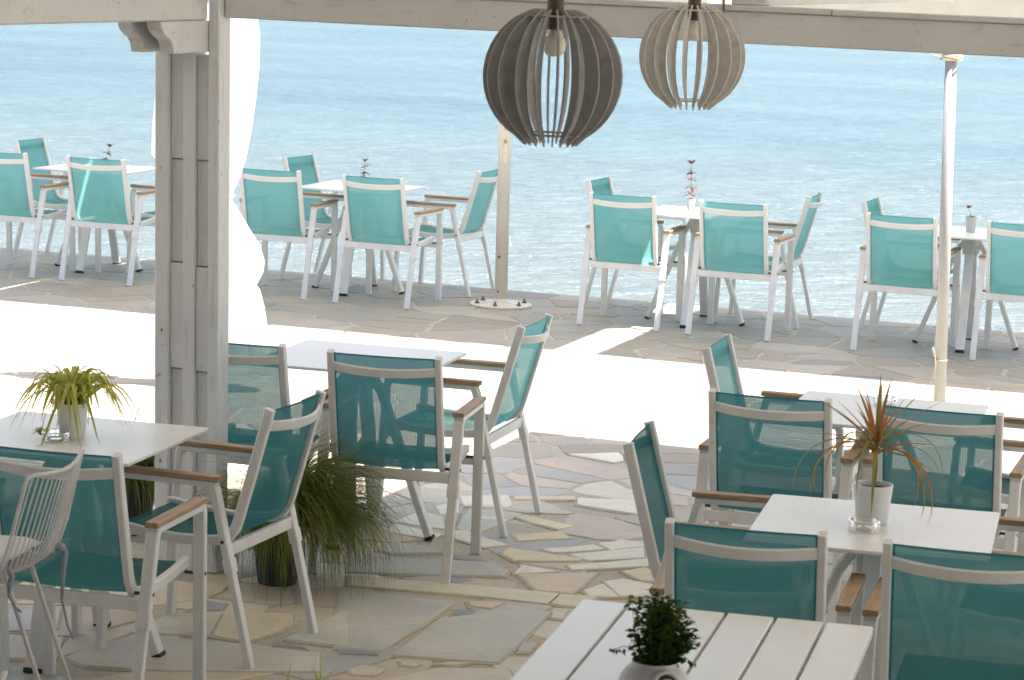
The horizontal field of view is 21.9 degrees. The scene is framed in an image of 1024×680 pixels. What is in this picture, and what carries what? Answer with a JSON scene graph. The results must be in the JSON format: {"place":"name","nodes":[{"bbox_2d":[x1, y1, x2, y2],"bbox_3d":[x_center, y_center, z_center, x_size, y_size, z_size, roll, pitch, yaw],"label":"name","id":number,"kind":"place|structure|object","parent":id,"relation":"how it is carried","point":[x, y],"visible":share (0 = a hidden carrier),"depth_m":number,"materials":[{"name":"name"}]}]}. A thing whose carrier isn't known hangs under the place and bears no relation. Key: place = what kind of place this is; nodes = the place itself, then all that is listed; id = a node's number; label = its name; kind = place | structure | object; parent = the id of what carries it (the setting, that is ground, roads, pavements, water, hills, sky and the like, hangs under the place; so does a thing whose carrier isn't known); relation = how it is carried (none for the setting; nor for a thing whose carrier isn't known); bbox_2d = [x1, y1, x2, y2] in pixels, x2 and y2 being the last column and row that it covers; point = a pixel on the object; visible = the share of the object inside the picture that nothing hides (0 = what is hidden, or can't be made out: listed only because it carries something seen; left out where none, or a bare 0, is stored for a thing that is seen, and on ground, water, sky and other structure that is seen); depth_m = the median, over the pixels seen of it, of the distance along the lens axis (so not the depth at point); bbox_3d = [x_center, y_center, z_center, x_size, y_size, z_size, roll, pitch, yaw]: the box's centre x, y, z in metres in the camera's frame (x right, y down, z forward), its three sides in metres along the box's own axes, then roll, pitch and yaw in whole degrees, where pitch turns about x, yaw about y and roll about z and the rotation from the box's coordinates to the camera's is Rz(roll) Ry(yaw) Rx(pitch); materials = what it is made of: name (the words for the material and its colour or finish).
{"place":"outdoors","nodes":[
{"label":"outdoors","id":0,"kind":"place"},
{"bbox_2d":[0,670,7,679],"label":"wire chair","id":1,"kind":"object","parent":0,"point":[4,674],"visible":1,"depth_m":5.37,"materials":[{"name":"white metal"}]},
{"bbox_2d":[171,405,441,602],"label":"potted grass","id":2,"kind":"object","parent":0,"point":[329,502],"depth_m":9.92,"materials":[{"name":"green plant"}]},
{"bbox_2d":[0,0,1023,332],"bbox_3d":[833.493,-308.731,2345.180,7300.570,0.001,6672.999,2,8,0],"label":"sea","id":3,"kind":"structure","parent":0,"point":[782,132],"depth_m":45.50,"materials":[{"name":"liquid"}]},
{"bbox_2d":[0,248,1023,679],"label":"paving","id":4,"kind":"structure","parent":0,"point":[364,628],"depth_m":13.73,"materials":[{"name":"stone"}]},
{"bbox_2d":[0,152,75,277],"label":"armchair","id":5,"kind":"object","parent":4,"relation":"on","point":[16,200],"visible":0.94,"depth_m":18.73,"materials":[{"name":"teal fabric"}]},
{"bbox_2d":[0,581,82,672],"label":"armchair","id":6,"kind":"object","parent":4,"relation":"on","point":[76,620],"visible":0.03,"depth_m":8.71,"materials":[{"name":"white metal"}]},
{"bbox_2d":[0,447,84,679],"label":"wire chair","id":7,"kind":"object","parent":4,"relation":"on","point":[74,466],"visible":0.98,"depth_m":7.55,"materials":[{"name":"white metal"}]},
{"bbox_2d":[0,535,73,639],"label":"wire chair","id":8,"kind":"object","parent":7,"relation":"on","point":[59,547],"visible":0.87,"depth_m":7.64,"materials":[{"name":"white metal"}]},
{"bbox_2d":[13,137,111,258],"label":"armchair","id":9,"kind":"object","parent":4,"relation":"on","point":[36,150],"visible":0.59,"depth_m":19.92,"materials":[{"name":"teal fabric"}]},
{"bbox_2d":[33,163,154,272],"bbox_3d":[-3.017,-0.887,19.344,0.715,0.745,0.715,5,9,19],"label":"table","id":10,"kind":"object","parent":4,"relation":"on","point":[85,238],"visible":0.31,"depth_m":19.27,"materials":[{"name":"white metal"}]},
{"bbox_2d":[103,143,112,159],"bbox_3d":[-2.953,-1.350,19.321,0.100,0.180,0.098,1,9,-10],"label":"plant","id":11,"kind":"object","parent":10,"relation":"on","point":[109,145],"visible":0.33,"depth_m":19.31,"materials":[{"name":"red plant"}]},
{"bbox_2d":[0,446,207,679],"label":"armchair","id":12,"kind":"object","parent":4,"relation":"on","point":[96,540],"visible":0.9,"depth_m":8.09,"materials":[{"name":"teal fabric"}]},
{"bbox_2d":[0,411,208,673],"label":"table","id":13,"kind":"object","parent":4,"relation":"on","point":[142,441],"visible":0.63,"depth_m":8.94,"materials":[{"name":"white metal"}]},
{"bbox_2d":[41,428,69,442],"bbox_3d":[-1.526,0.320,8.849,0.095,0.034,0.095,2,8,0],"label":"ashtray","id":14,"kind":"object","parent":13,"relation":"on","point":[53,436],"visible":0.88,"depth_m":8.81,"materials":[{"name":"clear glass"}]},
{"bbox_2d":[11,365,139,445],"bbox_3d":[-1.460,0.203,8.909,0.420,0.253,0.470,2,8,0],"label":"spider plant","id":15,"kind":"object","parent":13,"relation":"on","point":[70,403],"visible":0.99,"depth_m":8.85,"materials":[{"name":"green plant"}]},
{"bbox_2d":[59,155,154,285],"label":"armchair","id":16,"kind":"object","parent":4,"relation":"on","point":[98,199],"visible":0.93,"depth_m":18.52,"materials":[{"name":"teal fabric"}]},
{"bbox_2d":[126,184,154,273],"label":"armchair","id":17,"kind":"object","parent":4,"relation":"on","point":[134,187],"visible":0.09,"depth_m":19.10,"materials":[{"name":"white metal"}]},
{"bbox_2d":[109,388,236,535],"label":"potted grass","id":18,"kind":"object","parent":4,"relation":"on","point":[140,495],"depth_m":10.75,"materials":[{"name":"green plant"}]},
{"bbox_2d":[118,0,236,572],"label":"pergola pillar","id":19,"kind":"structure","parent":4,"relation":"on","point":[192,112],"depth_m":10.07,"materials":[{"name":"white paint"}]},
{"bbox_2d":[0,0,207,24],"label":"beam","id":20,"kind":"structure","parent":19,"relation":"attached to","point":[21,12],"depth_m":9.10,"materials":[{"name":"paint"}]},
{"bbox_2d":[225,0,1023,57],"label":"beam","id":21,"kind":"structure","parent":19,"relation":"attached to","point":[892,31],"depth_m":9.27,"materials":[{"name":"paint"}]},
{"bbox_2d":[151,3,268,345],"bbox_3d":[-1.611,-1.035,14.313,0.735,2.600,0.321,6,9,22],"label":"curtain","id":22,"kind":"object","parent":21,"relation":"hanging from","point":[247,320],"visible":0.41,"depth_m":14.24,"materials":[{"name":"white fabric"}]},
{"bbox_2d":[722,0,725,13],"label":"rope","id":23,"kind":"object","parent":21,"relation":"hanging from","point":[723,5],"visible":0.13,"depth_m":9.27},
{"bbox_2d":[95,389,325,668],"bbox_3d":[-1.011,0.615,9.147,0.650,0.887,0.574,5,9,19],"label":"armchair","id":24,"kind":"object","parent":4,"relation":"on","point":[277,453],"visible":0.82,"depth_m":9.02,"materials":[{"name":"white metal"}]},
{"bbox_2d":[228,343,330,464],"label":"armchair","id":25,"kind":"object","parent":4,"relation":"on","point":[258,382],"visible":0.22,"depth_m":10.30,"materials":[{"name":"teal fabric"}]},
{"bbox_2d":[239,167,338,299],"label":"armchair","id":26,"kind":"object","parent":4,"relation":"on","point":[271,208],"visible":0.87,"depth_m":18.18,"materials":[{"name":"teal fabric"}]},
{"bbox_2d":[287,661,335,679],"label":"plant","id":27,"kind":"object","parent":4,"relation":"on","point":[317,678],"visible":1,"depth_m":7.98,"materials":[{"name":"green plant"}]},
{"bbox_2d":[278,154,385,285],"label":"armchair","id":28,"kind":"object","parent":4,"relation":"on","point":[307,166],"visible":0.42,"depth_m":19.35,"materials":[{"name":"teal fabric"}]},
{"bbox_2d":[302,180,426,295],"bbox_3d":[-1.073,-0.711,18.666,0.715,0.745,0.715,5,9,19],"label":"table","id":29,"kind":"object","parent":4,"relation":"on","point":[335,185],"visible":0.46,"depth_m":18.60,"materials":[{"name":"white metal"}]},
{"bbox_2d":[359,158,367,176],"bbox_3d":[-1.038,-1.187,18.654,0.079,0.200,0.093,6,9,24],"label":"plant","id":30,"kind":"object","parent":29,"relation":"on","point":[364,172],"visible":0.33,"depth_m":18.65,"materials":[{"name":"red plant"}]},
{"bbox_2d":[286,340,466,549],"bbox_3d":[-0.643,0.439,10.964,0.715,0.745,0.715,5,9,15],"label":"table","id":31,"kind":"object","parent":4,"relation":"on","point":[311,355],"visible":0.23,"depth_m":11.00,"materials":[{"name":"white metal"}]},
{"bbox_2d":[332,174,443,308],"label":"armchair","id":32,"kind":"object","parent":4,"relation":"on","point":[375,214],"visible":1,"depth_m":17.92,"materials":[{"name":"teal fabric"}]},
{"bbox_2d":[309,349,485,583],"bbox_3d":[-0.449,0.452,10.412,0.574,0.887,0.649,4,9,11],"label":"armchair","id":33,"kind":"object","parent":4,"relation":"on","point":[401,399],"visible":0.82,"depth_m":10.19,"materials":[{"name":"teal fabric"}]},
{"bbox_2d":[392,167,497,296],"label":"armchair","id":34,"kind":"object","parent":4,"relation":"on","point":[478,200],"visible":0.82,"depth_m":18.75,"materials":[{"name":"teal fabric"}]},
{"bbox_2d":[372,313,552,537],"bbox_3d":[-0.183,0.331,11.301,0.649,0.887,0.574,5,9,16],"label":"armchair","id":35,"kind":"object","parent":4,"relation":"on","point":[518,368],"visible":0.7,"depth_m":11.17,"materials":[{"name":"teal fabric"}]},
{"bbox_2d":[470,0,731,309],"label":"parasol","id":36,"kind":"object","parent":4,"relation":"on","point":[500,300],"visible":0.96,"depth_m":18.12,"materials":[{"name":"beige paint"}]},
{"bbox_2d":[576,191,685,330],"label":"armchair","id":37,"kind":"object","parent":4,"relation":"on","point":[621,232],"visible":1,"depth_m":17.32,"materials":[{"name":"teal fabric"}]},
{"bbox_2d":[584,176,687,315],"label":"armchair","id":38,"kind":"object","parent":4,"relation":"on","point":[602,186],"visible":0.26,"depth_m":18.43,"materials":[{"name":"teal fabric"}]},
{"bbox_2d":[510,599,872,679],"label":"slatted table","id":39,"kind":"object","parent":4,"relation":"on","point":[582,639],"visible":0.88,"depth_m":6.53,"materials":[{"name":"white laminate"}]},
{"bbox_2d":[609,589,699,679],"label":"basil pot","id":40,"kind":"object","parent":39,"relation":"on","point":[666,647],"visible":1,"depth_m":5.86,"materials":[{"name":"white ceramic"}]},
{"bbox_2d":[644,205,744,327],"bbox_3d":[1.242,-0.485,17.751,0.715,0.745,0.715,5,9,19],"label":"table","id":41,"kind":"object","parent":4,"relation":"on","point":[673,211],"visible":0.49,"depth_m":17.69,"materials":[{"name":"white metal"}]},
{"bbox_2d":[683,160,698,209],"bbox_3d":[1.205,-1.047,17.828,0.110,0.340,0.121,2,8,0],"label":"plant","id":42,"kind":"object","parent":41,"relation":"on","point":[690,203],"visible":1,"depth_m":17.82,"materials":[{"name":"red plant"}]},
{"bbox_2d":[622,420,770,580],"bbox_3d":[0.668,0.754,8.652,0.650,0.887,0.574,4,9,12],"label":"armchair","id":43,"kind":"object","parent":4,"relation":"on","point":[642,456],"visible":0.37,"depth_m":8.73,"materials":[{"name":"teal fabric"}]},
{"bbox_2d":[685,199,794,341],"bbox_3d":[1.491,-0.481,17.277,0.574,0.887,0.650,5,9,19],"label":"armchair","id":44,"kind":"object","parent":4,"relation":"on","point":[731,240],"visible":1,"depth_m":17.07,"materials":[{"name":"teal fabric"}]},
{"bbox_2d":[649,517,865,679],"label":"armchair","id":45,"kind":"object","parent":4,"relation":"on","point":[774,575],"visible":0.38,"depth_m":7.31,"materials":[{"name":"teal fabric"}]},
{"bbox_2d":[714,191,822,328],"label":"armchair","id":46,"kind":"object","parent":4,"relation":"on","point":[801,229],"visible":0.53,"depth_m":17.81,"materials":[{"name":"white metal"}]},
{"bbox_2d":[694,388,869,622],"bbox_3d":[0.988,0.596,9.813,0.574,0.887,0.649,5,9,16],"label":"armchair","id":47,"kind":"object","parent":4,"relation":"on","point":[758,445],"visible":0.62,"depth_m":9.57,"materials":[{"name":"teal fabric"}]},
{"bbox_2d":[702,334,862,579],"bbox_3d":[1.082,0.460,10.766,0.649,0.887,0.574,5,9,15],"label":"armchair","id":48,"kind":"object","parent":4,"relation":"on","point":[720,364],"visible":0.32,"depth_m":10.84,"materials":[{"name":"teal fabric"}]},
{"bbox_2d":[749,494,999,679],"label":"table","id":49,"kind":"object","parent":4,"relation":"on","point":[961,530],"visible":0.53,"depth_m":8.02,"materials":[{"name":"white laminate"}]},
{"bbox_2d":[848,516,879,533],"bbox_3d":[1.057,0.555,7.944,0.095,0.034,0.095,2,8,0],"label":"ashtray","id":50,"kind":"object","parent":49,"relation":"on","point":[864,524],"visible":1,"depth_m":7.91,"materials":[{"name":"clear glass"}]},
{"bbox_2d":[793,376,942,524],"bbox_3d":[1.090,0.323,8.035,0.467,0.469,0.439,2,8,0],"label":"dracaena","id":51,"kind":"object","parent":49,"relation":"on","point":[872,497],"visible":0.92,"depth_m":8.01,"materials":[{"name":"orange plant"}]},
{"bbox_2d":[799,391,988,493],"bbox_3d":[1.408,0.642,10.133,0.715,0.745,0.715,5,9,15],"label":"table","id":52,"kind":"object","parent":4,"relation":"on","point":[844,402],"visible":0.17,"depth_m":10.23,"materials":[{"name":"white laminate"}]},
{"bbox_2d":[873,395,897,405],"bbox_3d":[1.442,0.235,10.225,0.095,0.034,0.095,2,8,0],"label":"ashtray","id":53,"kind":"object","parent":52,"relation":"on","point":[889,400],"visible":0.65,"depth_m":10.20,"materials":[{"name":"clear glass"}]},
{"bbox_2d":[781,0,1023,17],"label":"parasol","id":54,"kind":"object","parent":4,"relation":"on","point":[1004,8],"visible":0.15,"depth_m":15.44,"materials":[{"name":"beige fabric"}]},
{"bbox_2d":[850,212,961,357],"bbox_3d":[2.512,-0.379,16.852,0.574,0.887,0.650,5,9,19],"label":"armchair","id":55,"kind":"object","parent":4,"relation":"on","point":[899,254],"visible":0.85,"depth_m":16.65,"materials":[{"name":"teal fabric"}]},
{"bbox_2d":[858,197,961,336],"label":"armchair","id":56,"kind":"object","parent":4,"relation":"on","point":[873,206],"visible":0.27,"depth_m":17.64,"materials":[{"name":"teal fabric"}]},
{"bbox_2d":[854,402,1023,572],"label":"armchair","id":57,"kind":"object","parent":4,"relation":"on","point":[970,450],"visible":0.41,"depth_m":9.41,"materials":[{"name":"teal fabric"}]},
{"bbox_2d":[858,538,1023,679],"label":"armchair","id":58,"kind":"object","parent":4,"relation":"on","point":[928,613],"visible":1,"depth_m":7.19,"materials":[{"name":"teal fabric"}]},
{"bbox_2d":[925,53,963,401],"bbox_3d":[2.206,-0.645,14.464,0.453,2.082,0.119,2,8,0],"label":"pole","id":59,"kind":"object","parent":4,"relation":"on","point":[940,351],"visible":0.86,"depth_m":14.44,"materials":[{"name":"white metal"}]},
{"bbox_2d":[912,225,1018,352],"bbox_3d":[2.955,-0.325,17.123,0.715,0.745,0.715,5,9,19],"label":"table","id":60,"kind":"object","parent":4,"relation":"on","point":[971,245],"visible":0.6,"depth_m":17.03,"materials":[{"name":"white metal"}]},
{"bbox_2d":[966,204,976,232],"bbox_3d":[2.962,-0.785,17.069,0.079,0.179,0.076,-5,11,-39],"label":"plant","id":61,"kind":"object","parent":60,"relation":"on","point":[971,221],"visible":1,"depth_m":17.05,"materials":[{"name":"red plant"}]},
{"bbox_2d":[969,220,1023,359],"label":"armchair","id":62,"kind":"object","parent":4,"relation":"on","point":[1001,258],"visible":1,"depth_m":16.48,"materials":[{"name":"teal fabric"}]},
{"bbox_2d":[992,516,1023,555],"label":"armchair","id":63,"kind":"object","parent":4,"relation":"on","point":[1010,524],"depth_m":8.64,"materials":[{"name":"brown wood"}]},
{"bbox_2d":[1001,416,1023,503],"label":"armchair","id":64,"kind":"object","parent":4,"relation":"on","point":[1014,445],"visible":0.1,"depth_m":10.40,"materials":[{"name":"white metal"}]},
{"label":"building wall","id":65,"kind":"object","parent":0,"visible":0},
{"bbox_2d":[732,0,952,5],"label":"pergola roof","id":66,"kind":"structure","parent":65,"relation":"on","point":[775,2],"depth_m":9.88,"materials":[{"name":"beige wood"}]},
{"bbox_2d":[483,0,622,147],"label":"pendant lamp","id":67,"kind":"object","parent":66,"relation":"hanging from","point":[512,78],"visible":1,"depth_m":6.63,"materials":[{"name":"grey wood"}]},
{"bbox_2d":[639,0,745,109],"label":"pendant lamp","id":68,"kind":"object","parent":66,"relation":"hanging from","point":[726,59],"visible":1,"depth_m":8.70,"materials":[{"name":"grey wood"}]}
]}

